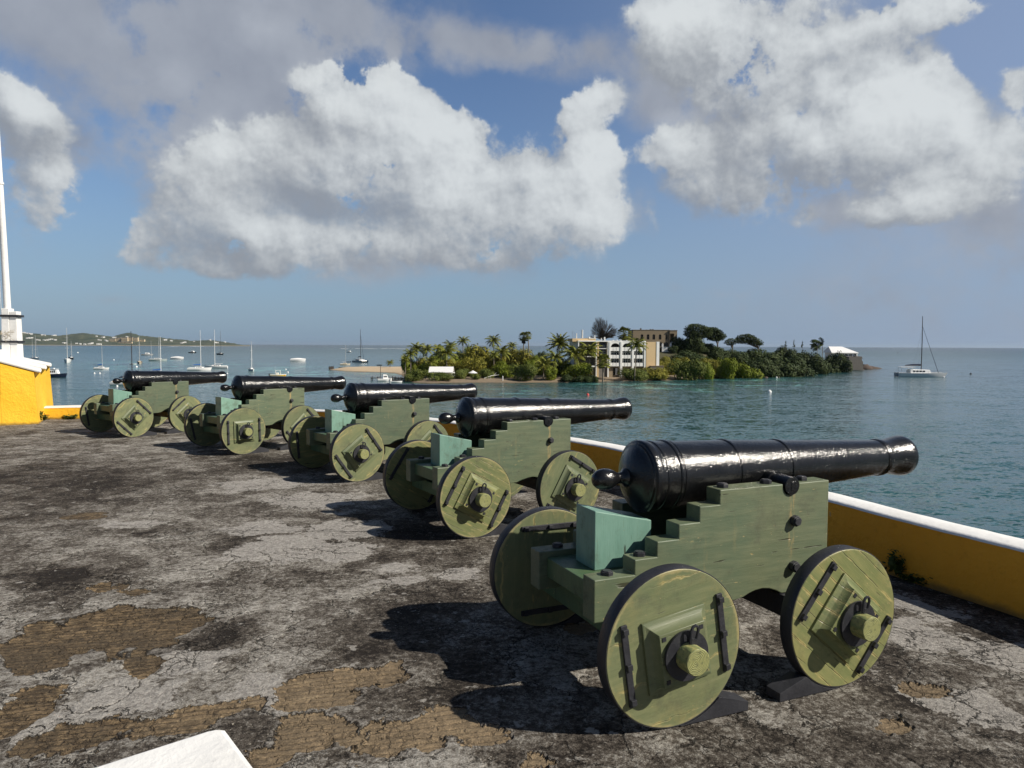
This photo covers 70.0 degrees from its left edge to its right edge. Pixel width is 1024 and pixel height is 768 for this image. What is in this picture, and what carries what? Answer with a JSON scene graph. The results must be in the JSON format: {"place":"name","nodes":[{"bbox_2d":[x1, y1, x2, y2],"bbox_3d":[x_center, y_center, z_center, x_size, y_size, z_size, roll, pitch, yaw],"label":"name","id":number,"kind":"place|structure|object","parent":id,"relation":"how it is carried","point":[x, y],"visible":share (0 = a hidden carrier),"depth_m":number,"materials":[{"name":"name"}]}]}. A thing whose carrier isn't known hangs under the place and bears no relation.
{"place":"outdoors","nodes":[
{"label":"outdoors","id":0,"kind":"place"},
{"bbox_2d":[0,330,249,345],"bbox_3d":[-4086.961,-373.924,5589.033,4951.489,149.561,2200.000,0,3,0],"label":"hills","id":1,"kind":"structure","parent":0,"point":[82,338],"depth_m":5041.00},
{"bbox_2d":[96,730,251,767],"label":"wall","id":2,"kind":"structure","parent":0,"point":[215,749],"depth_m":1.47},
{"bbox_2d":[0,419,1023,767],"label":"terrace floor","id":3,"kind":"structure","parent":0,"point":[274,607],"depth_m":3.99,"materials":[{"name":"concrete"}]},
{"bbox_2d":[0,349,52,425],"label":"bastion","id":4,"kind":"object","parent":3,"relation":"attached to","point":[26,397],"visible":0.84,"depth_m":14.82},
{"bbox_2d":[0,141,24,360],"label":"flagpole","id":5,"kind":"object","parent":4,"relation":"on","point":[12,341],"visible":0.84,"depth_m":15.55,"materials":[{"name":"white paint"}]},
{"bbox_2d":[44,405,167,418],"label":"parapet wall","id":6,"kind":"structure","parent":3,"relation":"on","point":[56,412],"depth_m":15.96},
{"bbox_2d":[79,370,226,436],"bbox_3d":[-6.667,0.301,14.027,1.624,1.162,2.522,2,4,36],"label":"cannon","id":7,"kind":"object","parent":3,"relation":"on","point":[143,403],"visible":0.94,"depth_m":13.52,"materials":[{"name":"black paint"}]},
{"bbox_2d":[164,428,181,433],"bbox_3d":[-6.256,0.863,13.579,0.090,0.089,0.370,2,4,36],"label":"wheel chock","id":8,"kind":"object","parent":3,"relation":"on","point":[172,430],"visible":0.87,"depth_m":13.50,"materials":[{"name":"black paint"}]},
{"bbox_2d":[248,447,268,453],"bbox_3d":[-3.897,1.002,11.147,0.090,0.089,0.370,3,4,43],"label":"wheel chock","id":9,"kind":"object","parent":3,"relation":"on","point":[259,449],"visible":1,"depth_m":11.15,"materials":[{"name":"black paint"}]},
{"bbox_2d":[184,375,345,453],"bbox_3d":[-3.866,0.418,12.046,1.624,1.162,2.522,3,4,43],"label":"cannon","id":10,"kind":"object","parent":3,"relation":"on","point":[254,414],"visible":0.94,"depth_m":11.56,"materials":[{"name":"black paint"}]},
{"bbox_2d":[364,472,382,480],"bbox_3d":[-1.705,1.126,8.980,0.370,0.089,0.090,-2,4,-39],"label":"wheel chock","id":11,"kind":"object","parent":3,"relation":"on","point":[376,475],"visible":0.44,"depth_m":8.96,"materials":[{"name":"black paint"}]},
{"bbox_2d":[288,383,476,481],"bbox_3d":[-1.549,0.543,9.867,2.522,1.162,1.624,-2,4,-39],"label":"cannon","id":12,"kind":"object","parent":3,"relation":"on","point":[368,431],"visible":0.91,"depth_m":9.39,"materials":[{"name":"black paint"}]},
{"bbox_2d":[481,523,507,536],"bbox_3d":[-0.141,1.268,6.414,0.370,0.089,0.090,-2,4,-31],"label":"wheel chock","id":13,"kind":"object","parent":3,"relation":"on","point":[500,528],"visible":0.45,"depth_m":6.38,"materials":[{"name":"black paint"}]},
{"bbox_2d":[383,397,631,537],"bbox_3d":[0.144,0.688,7.270,2.522,1.162,1.624,-2,4,-31],"label":"cannon","id":14,"kind":"object","parent":3,"relation":"on","point":[482,467],"visible":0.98,"depth_m":6.81,"materials":[{"name":"black paint"}]},
{"bbox_2d":[553,614,585,625],"bbox_3d":[0.400,1.376,4.415,0.370,0.089,0.090,-1,3,-23],"label":"wheel chock","id":15,"kind":"object","parent":3,"relation":"on","point":[574,618],"visible":0.26,"depth_m":4.35,"materials":[{"name":"black paint"}]},
{"bbox_2d":[314,409,1023,618],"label":"parapet wall","id":16,"kind":"structure","parent":3,"relation":"on","point":[979,566],"depth_m":5.02,"materials":[{"name":"paint"}]},
{"bbox_2d":[489,435,918,728],"bbox_3d":[1.285,0.860,4.097,2.522,1.162,1.624,-1,3,-23],"label":"cannon","id":17,"kind":"object","parent":3,"relation":"on","point":[667,560],"visible":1,"depth_m":3.65,"materials":[{"name":"black paint"}]},
{"bbox_2d":[680,691,747,725],"bbox_3d":[0.886,1.438,3.287,0.370,0.089,0.090,-1,3,-23],"label":"wheel chock","id":18,"kind":"object","parent":3,"relation":"on","point":[724,703],"visible":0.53,"depth_m":3.27,"materials":[{"name":"black paint"}]},
{"bbox_2d":[766,670,838,701],"bbox_3d":[1.396,1.429,3.506,0.370,0.089,0.090,-1,3,-23],"label":"wheel chock","id":19,"kind":"object","parent":3,"relation":"on","point":[791,684],"visible":0.79,"depth_m":3.45,"materials":[{"name":"black paint"}]},
{"bbox_2d":[881,549,905,577],"bbox_3d":[2.769,1.278,5.230,0.261,0.224,0.169,-1,3,-23],"label":"weed","id":20,"kind":"object","parent":3,"relation":"on","point":[895,566],"visible":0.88,"depth_m":5.19,"materials":[{"name":"green plant"}]},
{"bbox_2d":[899,571,919,583],"bbox_3d":[2.849,1.349,5.122,0.247,0.111,0.149,2,4,33],"label":"weed","id":21,"kind":"object","parent":3,"relation":"on","point":[910,578],"visible":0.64,"depth_m":5.13,"materials":[{"name":"green plant"}]},
{"bbox_2d":[0,344,1023,538],"bbox_3d":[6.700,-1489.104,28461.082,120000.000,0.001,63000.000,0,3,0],"label":"sea","id":22,"kind":"structure","parent":0,"point":[960,426],"depth_m":163.69,"materials":[{"name":"liquid"}]},
{"bbox_2d":[50,368,66,376],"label":"motorboat","id":23,"kind":"object","parent":22,"relation":"on","point":[54,372],"visible":0.77,"depth_m":261.90,"materials":[{"name":"blue paint"}]},
{"bbox_2d":[109,335,143,385],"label":"sailboat","id":24,"kind":"object","parent":22,"relation":"on","point":[113,384],"visible":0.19,"depth_m":212.33,"materials":[{"name":"white"}]},
{"bbox_2d":[148,336,166,360],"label":"sailboat","id":25,"kind":"object","parent":22,"relation":"on","point":[155,359],"visible":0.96,"depth_m":521.97,"materials":[{"name":"grey paint"}]},
{"bbox_2d":[187,332,211,369],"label":"sailboat","id":26,"kind":"object","parent":22,"relation":"on","point":[198,368],"visible":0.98,"depth_m":338.43,"materials":[{"name":"white"}]},
{"bbox_2d":[204,329,227,367],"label":"sailboat","id":27,"kind":"object","parent":22,"relation":"on","point":[218,366],"visible":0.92,"depth_m":369.05,"materials":[{"name":"white"}]},
{"bbox_2d":[352,329,367,362],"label":"catamaran","id":28,"kind":"object","parent":22,"relation":"on","point":[360,360],"visible":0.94,"depth_m":505.98,"materials":[{"name":"grey paint"}]},
{"bbox_2d":[377,374,391,380],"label":"motorboat","id":29,"kind":"object","parent":22,"relation":"on","point":[385,378],"visible":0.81,"depth_m":246.06,"materials":[{"name":"white"}]},
{"bbox_2d":[894,316,946,376],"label":"catamaran","id":30,"kind":"object","parent":22,"relation":"on","point":[908,372],"visible":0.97,"depth_m":302.57,"materials":[{"name":"white"}]},
{"bbox_2d":[0,0,1023,347],"label":"sky","id":31,"kind":"structure","parent":0,"point":[844,173],"materials":[{"name":"blue"}]},
{"bbox_2d":[331,350,717,382],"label":"island ground","id":32,"kind":"structure","parent":0,"point":[467,379],"depth_m":256.15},
{"bbox_2d":[392,376,410,381],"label":"fence","id":33,"kind":"object","parent":32,"relation":"on","point":[395,378],"visible":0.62,"depth_m":244.65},
{"bbox_2d":[400,357,416,375],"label":"bush","id":34,"kind":"object","parent":32,"relation":"on","point":[413,366],"visible":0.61,"depth_m":266.14,"materials":[{"name":"green plant"}]},
{"bbox_2d":[403,349,418,371],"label":"palm tree","id":35,"kind":"object","parent":32,"relation":"on","point":[410,353],"visible":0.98,"depth_m":261.57,"materials":[{"name":"green plant"}]},
{"bbox_2d":[408,342,423,363],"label":"palm tree","id":36,"kind":"object","parent":32,"relation":"on","point":[416,345],"visible":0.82,"depth_m":267.17,"materials":[{"name":"green plant"}]},
{"bbox_2d":[405,368,429,380],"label":"bush","id":37,"kind":"object","parent":32,"relation":"on","point":[416,374],"visible":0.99,"depth_m":241.42,"materials":[{"name":"green plant"}]},
{"bbox_2d":[411,355,425,370],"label":"bush","id":38,"kind":"object","parent":32,"relation":"on","point":[419,361],"visible":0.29,"depth_m":268.72,"materials":[{"name":"green plant"}]},
{"bbox_2d":[416,363,432,372],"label":"bush","id":39,"kind":"object","parent":32,"relation":"on","point":[423,367],"visible":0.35,"depth_m":262.54,"materials":[{"name":"green plant"}]},
{"bbox_2d":[418,344,435,356],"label":"palm tree","id":40,"kind":"object","parent":32,"relation":"on","point":[426,348],"visible":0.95,"depth_m":265.11,"materials":[{"name":"green plant"}]},
{"bbox_2d":[421,355,438,367],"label":"palm tree","id":41,"kind":"object","parent":32,"relation":"on","point":[429,360],"visible":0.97,"depth_m":254.38,"materials":[{"name":"green plant"}]},
{"bbox_2d":[426,372,453,380],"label":"bush","id":42,"kind":"object","parent":32,"relation":"on","point":[439,376],"visible":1,"depth_m":238.18,"materials":[{"name":"green plant"}]},
{"bbox_2d":[428,367,454,377],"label":"beach shed","id":43,"kind":"structure","parent":32,"relation":"on","point":[447,370],"depth_m":251.37,"materials":[{"name":"white concrete"}]},
{"bbox_2d":[434,343,459,366],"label":"palm tree","id":44,"kind":"object","parent":32,"relation":"on","point":[447,352],"visible":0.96,"depth_m":257.08,"materials":[{"name":"green plant"}]},
{"bbox_2d":[435,361,460,371],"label":"bush","id":45,"kind":"object","parent":32,"relation":"on","point":[451,364],"visible":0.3,"depth_m":261.15,"materials":[{"name":"green plant"}]},
{"bbox_2d":[450,368,468,378],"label":"bush","id":46,"kind":"object","parent":32,"relation":"on","point":[459,373],"visible":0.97,"depth_m":245.30,"materials":[{"name":"green plant"}]},
{"bbox_2d":[456,336,470,346],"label":"palm tree","id":47,"kind":"object","parent":32,"relation":"on","point":[461,340],"visible":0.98,"depth_m":291.24,"materials":[{"name":"green plant"}]},
{"bbox_2d":[458,356,486,376],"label":"bush","id":48,"kind":"object","parent":32,"relation":"on","point":[469,363],"visible":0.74,"depth_m":255.64,"materials":[{"name":"green plant"}]},
{"bbox_2d":[458,343,496,363],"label":"bush","id":49,"kind":"object","parent":32,"relation":"on","point":[473,352],"visible":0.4,"depth_m":274.14,"materials":[{"name":"green plant"}]},
{"bbox_2d":[478,368,495,377],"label":"bush","id":50,"kind":"object","parent":32,"relation":"on","point":[485,372],"visible":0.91,"depth_m":247.00,"materials":[{"name":"green plant"}]},
{"bbox_2d":[480,354,495,370],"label":"bush","id":51,"kind":"object","parent":32,"relation":"on","point":[487,360],"visible":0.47,"depth_m":270.80,"materials":[{"name":"green plant"}]},
{"bbox_2d":[485,334,501,352],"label":"palm tree","id":52,"kind":"object","parent":32,"relation":"on","point":[494,341],"visible":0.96,"depth_m":290.94,"materials":[{"name":"green plant"}]},
{"bbox_2d":[489,355,505,372],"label":"bush","id":53,"kind":"object","parent":32,"relation":"on","point":[499,358],"visible":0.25,"depth_m":270.20,"materials":[{"name":"green plant"}]},
{"bbox_2d":[491,360,508,376],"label":"bush","id":54,"kind":"object","parent":32,"relation":"on","point":[497,365],"visible":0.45,"depth_m":256.19,"materials":[{"name":"green plant"}]},
{"bbox_2d":[493,345,512,360],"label":"palm tree","id":55,"kind":"object","parent":32,"relation":"on","point":[503,350],"visible":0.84,"depth_m":267.26,"materials":[{"name":"green plant"}]},
{"bbox_2d":[497,365,514,377],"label":"bush","id":56,"kind":"object","parent":32,"relation":"on","point":[504,372],"visible":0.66,"depth_m":250.42,"materials":[{"name":"green plant"}]},
{"bbox_2d":[505,347,533,367],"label":"bush","id":57,"kind":"object","parent":32,"relation":"on","point":[518,358],"visible":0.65,"depth_m":275.33,"materials":[{"name":"green plant"}]},
{"bbox_2d":[508,363,537,380],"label":"bush","id":58,"kind":"object","parent":32,"relation":"on","point":[523,372],"visible":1,"depth_m":241.69,"materials":[{"name":"green plant"}]},
{"bbox_2d":[519,332,527,356],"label":"palm tree","id":59,"kind":"object","parent":32,"relation":"on","point":[522,339],"visible":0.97,"depth_m":274.00,"materials":[{"name":"green plant"}]},
{"bbox_2d":[523,331,531,358],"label":"palm tree","id":60,"kind":"object","parent":32,"relation":"on","point":[527,333],"visible":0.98,"depth_m":273.43,"materials":[{"name":"green plant"}]},
{"bbox_2d":[533,356,555,378],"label":"palm tree","id":61,"kind":"object","parent":32,"relation":"on","point":[543,363],"visible":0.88,"depth_m":248.18,"materials":[{"name":"green plant"}]},
{"bbox_2d":[545,366,557,380],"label":"bush","id":62,"kind":"object","parent":32,"relation":"on","point":[550,372],"visible":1,"depth_m":244.35,"materials":[{"name":"green plant"}]},
{"bbox_2d":[543,349,564,366],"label":"palm tree","id":63,"kind":"object","parent":32,"relation":"on","point":[553,356],"visible":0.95,"depth_m":252.22,"materials":[{"name":"green plant"}]},
{"bbox_2d":[545,332,569,355],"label":"palm tree","id":64,"kind":"object","parent":32,"relation":"on","point":[559,342],"visible":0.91,"depth_m":274.53,"materials":[{"name":"green plant"}]},
{"bbox_2d":[549,358,566,374],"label":"bush","id":65,"kind":"object","parent":32,"relation":"on","point":[557,367],"visible":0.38,"depth_m":262.00,"materials":[{"name":"green plant"}]},
{"bbox_2d":[557,361,572,375],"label":"bush","id":66,"kind":"object","parent":32,"relation":"on","point":[566,365],"visible":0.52,"depth_m":260.54,"materials":[{"name":"green plant"}]},
{"bbox_2d":[559,374,573,381],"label":"bush","id":67,"kind":"object","parent":32,"relation":"on","point":[566,377],"visible":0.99,"depth_m":242.32,"materials":[{"name":"green plant"}]},
{"bbox_2d":[559,344,590,366],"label":"palm tree","id":68,"kind":"object","parent":32,"relation":"on","point":[572,351],"visible":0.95,"depth_m":253.64,"materials":[{"name":"green plant"}]},
{"bbox_2d":[561,362,592,378],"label":"bush","id":69,"kind":"object","parent":32,"relation":"on","point":[584,369],"visible":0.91,"depth_m":247.28,"materials":[{"name":"green plant"}]},
{"bbox_2d":[573,375,592,382],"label":"bush","id":70,"kind":"object","parent":32,"relation":"on","point":[582,379],"visible":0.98,"depth_m":240.74,"materials":[{"name":"green plant"}]},
{"bbox_2d":[579,342,601,374],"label":"palm tree","id":71,"kind":"object","parent":32,"relation":"on","point":[592,350],"visible":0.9,"depth_m":256.02,"materials":[{"name":"green plant"}]},
{"bbox_2d":[595,354,610,381],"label":"palm tree","id":72,"kind":"object","parent":32,"relation":"on","point":[601,365],"visible":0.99,"depth_m":245.33,"materials":[{"name":"green plant"}]},
{"bbox_2d":[591,317,616,340],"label":"bare tree","id":73,"kind":"object","parent":32,"relation":"on","point":[602,333],"visible":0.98,"depth_m":298.63,"materials":[{"name":"grey plant"}]},
{"bbox_2d":[568,330,663,376],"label":"hotel","id":74,"kind":"structure","parent":32,"relation":"on","point":[620,357],"depth_m":263.25,"materials":[{"name":"weathered white concrete"},{"name":"dark glass"},{"name":"tan painted plaster"}]},
{"bbox_2d":[617,326,632,340],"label":"palm tree","id":75,"kind":"object","parent":32,"relation":"on","point":[625,337],"visible":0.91,"depth_m":304.28,"materials":[{"name":"green plant"}]},
{"bbox_2d":[617,368,648,380],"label":"bush","id":76,"kind":"object","parent":32,"relation":"on","point":[640,373],"visible":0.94,"depth_m":254.25,"materials":[{"name":"green plant"}]},
{"bbox_2d":[625,337,648,380],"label":"palm tree","id":77,"kind":"object","parent":32,"relation":"on","point":[637,344],"visible":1,"depth_m":251.42,"materials":[{"name":"green plant"}]},
{"bbox_2d":[628,328,677,351],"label":"old building","id":78,"kind":"structure","parent":32,"relation":"on","point":[663,337],"depth_m":319.31,"materials":[{"name":"brown stone"}]},
{"bbox_2d":[643,367,668,379],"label":"bush","id":79,"kind":"object","parent":32,"relation":"on","point":[657,374],"visible":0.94,"depth_m":257.98,"materials":[{"name":"green plant"}]},
{"bbox_2d":[659,360,673,374],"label":"bush","id":80,"kind":"object","parent":32,"relation":"on","point":[664,364],"visible":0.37,"depth_m":275.17,"materials":[{"name":"green plant"}]},
{"bbox_2d":[668,345,678,352],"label":"bush","id":81,"kind":"object","parent":32,"relation":"on","point":[674,348],"visible":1,"depth_m":314.27,"materials":[{"name":"green plant"}]},
{"bbox_2d":[670,336,685,350],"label":"bush","id":82,"kind":"object","parent":32,"relation":"on","point":[678,342],"visible":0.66,"depth_m":317.37,"materials":[{"name":"green plant"}]},
{"bbox_2d":[670,350,703,360],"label":"bush","id":83,"kind":"object","parent":32,"relation":"on","point":[691,355],"visible":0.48,"depth_m":296.67,"materials":[{"name":"green plant"}]},
{"bbox_2d":[667,357,707,379],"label":"bush","id":84,"kind":"object","parent":32,"relation":"on","point":[692,369],"visible":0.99,"depth_m":260.63,"materials":[{"name":"green plant"}]},
{"bbox_2d":[681,332,704,353],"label":"bush","id":85,"kind":"object","parent":32,"relation":"on","point":[695,344],"visible":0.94,"depth_m":313.39,"materials":[{"name":"green plant"}]},
{"bbox_2d":[683,323,712,337],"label":"windswept tree","id":86,"kind":"object","parent":32,"relation":"on","point":[703,331],"visible":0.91,"depth_m":314.35,"materials":[{"name":"green plant"}]},
{"bbox_2d":[699,362,715,379],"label":"bush","id":87,"kind":"object","parent":32,"relation":"on","point":[710,372],"visible":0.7,"depth_m":266.31,"materials":[{"name":"green plant"}]},
{"bbox_2d":[700,343,719,353],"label":"bush","id":88,"kind":"object","parent":32,"relation":"on","point":[710,347],"visible":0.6,"depth_m":319.02,"materials":[{"name":"green plant"}]},
{"bbox_2d":[700,357,719,376],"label":"bush","id":89,"kind":"object","parent":32,"relation":"on","point":[714,365],"visible":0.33,"depth_m":283.30,"materials":[{"name":"green plant"}]},
{"bbox_2d":[707,327,726,346],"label":"windswept tree","id":90,"kind":"object","parent":32,"relation":"on","point":[718,335],"visible":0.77,"depth_m":318.41,"materials":[{"name":"green plant"}]},
{"bbox_2d":[708,349,729,362],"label":"bush","id":91,"kind":"object","parent":32,"relation":"on","point":[715,354],"visible":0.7,"depth_m":309.40,"materials":[{"name":"green plant"}]},
{"bbox_2d":[716,357,738,378],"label":"bush","id":92,"kind":"object","parent":32,"relation":"on","point":[727,369],"visible":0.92,"depth_m":274.23,"materials":[{"name":"green plant"}]},
{"bbox_2d":[723,338,737,350],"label":"windswept tree","id":93,"kind":"object","parent":32,"relation":"on","point":[729,342],"visible":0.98,"depth_m":330.87,"materials":[{"name":"green plant"}]},
{"bbox_2d":[727,349,744,364],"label":"bush","id":94,"kind":"object","parent":32,"relation":"on","point":[738,356],"visible":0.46,"depth_m":318.61,"materials":[{"name":"green plant"}]},
{"bbox_2d":[734,333,763,350],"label":"windswept tree","id":95,"kind":"object","parent":32,"relation":"on","point":[753,340],"visible":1,"depth_m":331.52,"materials":[{"name":"green plant"}]},
{"bbox_2d":[735,362,763,378],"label":"bush","id":96,"kind":"object","parent":32,"relation":"on","point":[743,371],"visible":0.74,"depth_m":279.52,"materials":[{"name":"green plant"}]},
{"bbox_2d":[742,359,769,377],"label":"bush","id":97,"kind":"object","parent":32,"relation":"on","point":[754,365],"visible":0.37,"depth_m":286.65,"materials":[{"name":"green plant"}]},
{"bbox_2d":[737,348,782,365],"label":"bush","id":98,"kind":"object","parent":32,"relation":"on","point":[749,356],"visible":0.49,"depth_m":326.32,"materials":[{"name":"green plant"}]},
{"bbox_2d":[752,357,780,377],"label":"bush","id":99,"kind":"object","parent":32,"relation":"on","point":[773,371],"visible":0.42,"depth_m":288.96,"materials":[{"name":"green plant"}]},
{"bbox_2d":[770,346,798,358],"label":"bush","id":100,"kind":"object","parent":32,"relation":"on","point":[783,353],"visible":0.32,"depth_m":348.80,"materials":[{"name":"green plant"}]},
{"bbox_2d":[773,361,796,376],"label":"bush","id":101,"kind":"object","parent":32,"relation":"on","point":[779,366],"visible":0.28,"depth_m":293.83,"materials":[{"name":"green plant"}]},
{"bbox_2d":[771,355,817,376],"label":"bush","id":102,"kind":"object","parent":32,"relation":"on","point":[800,367],"visible":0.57,"depth_m":296.29,"materials":[{"name":"green plant"}]},
{"bbox_2d":[796,352,829,373],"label":"bush","id":103,"kind":"object","parent":32,"relation":"on","point":[820,365],"visible":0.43,"depth_m":326.56,"materials":[{"name":"green plant"}]},
{"bbox_2d":[810,337,824,358],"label":"palm tree","id":104,"kind":"object","parent":32,"relation":"on","point":[818,343],"visible":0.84,"depth_m":371.40,"materials":[{"name":"green plant"}]},
{"bbox_2d":[824,350,852,372],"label":"bush","id":105,"kind":"object","parent":32,"relation":"on","point":[839,364],"visible":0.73,"depth_m":349.27,"materials":[{"name":"green plant"}]},
{"bbox_2d":[823,346,857,358],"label":"cottage","id":106,"kind":"structure","parent":32,"relation":"on","point":[829,350],"depth_m":388.95,"materials":[{"name":"white concrete"}]},
{"bbox_2d":[844,356,862,369],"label":"stone wall","id":107,"kind":"structure","parent":32,"relation":"on","point":[857,362],"depth_m":380.95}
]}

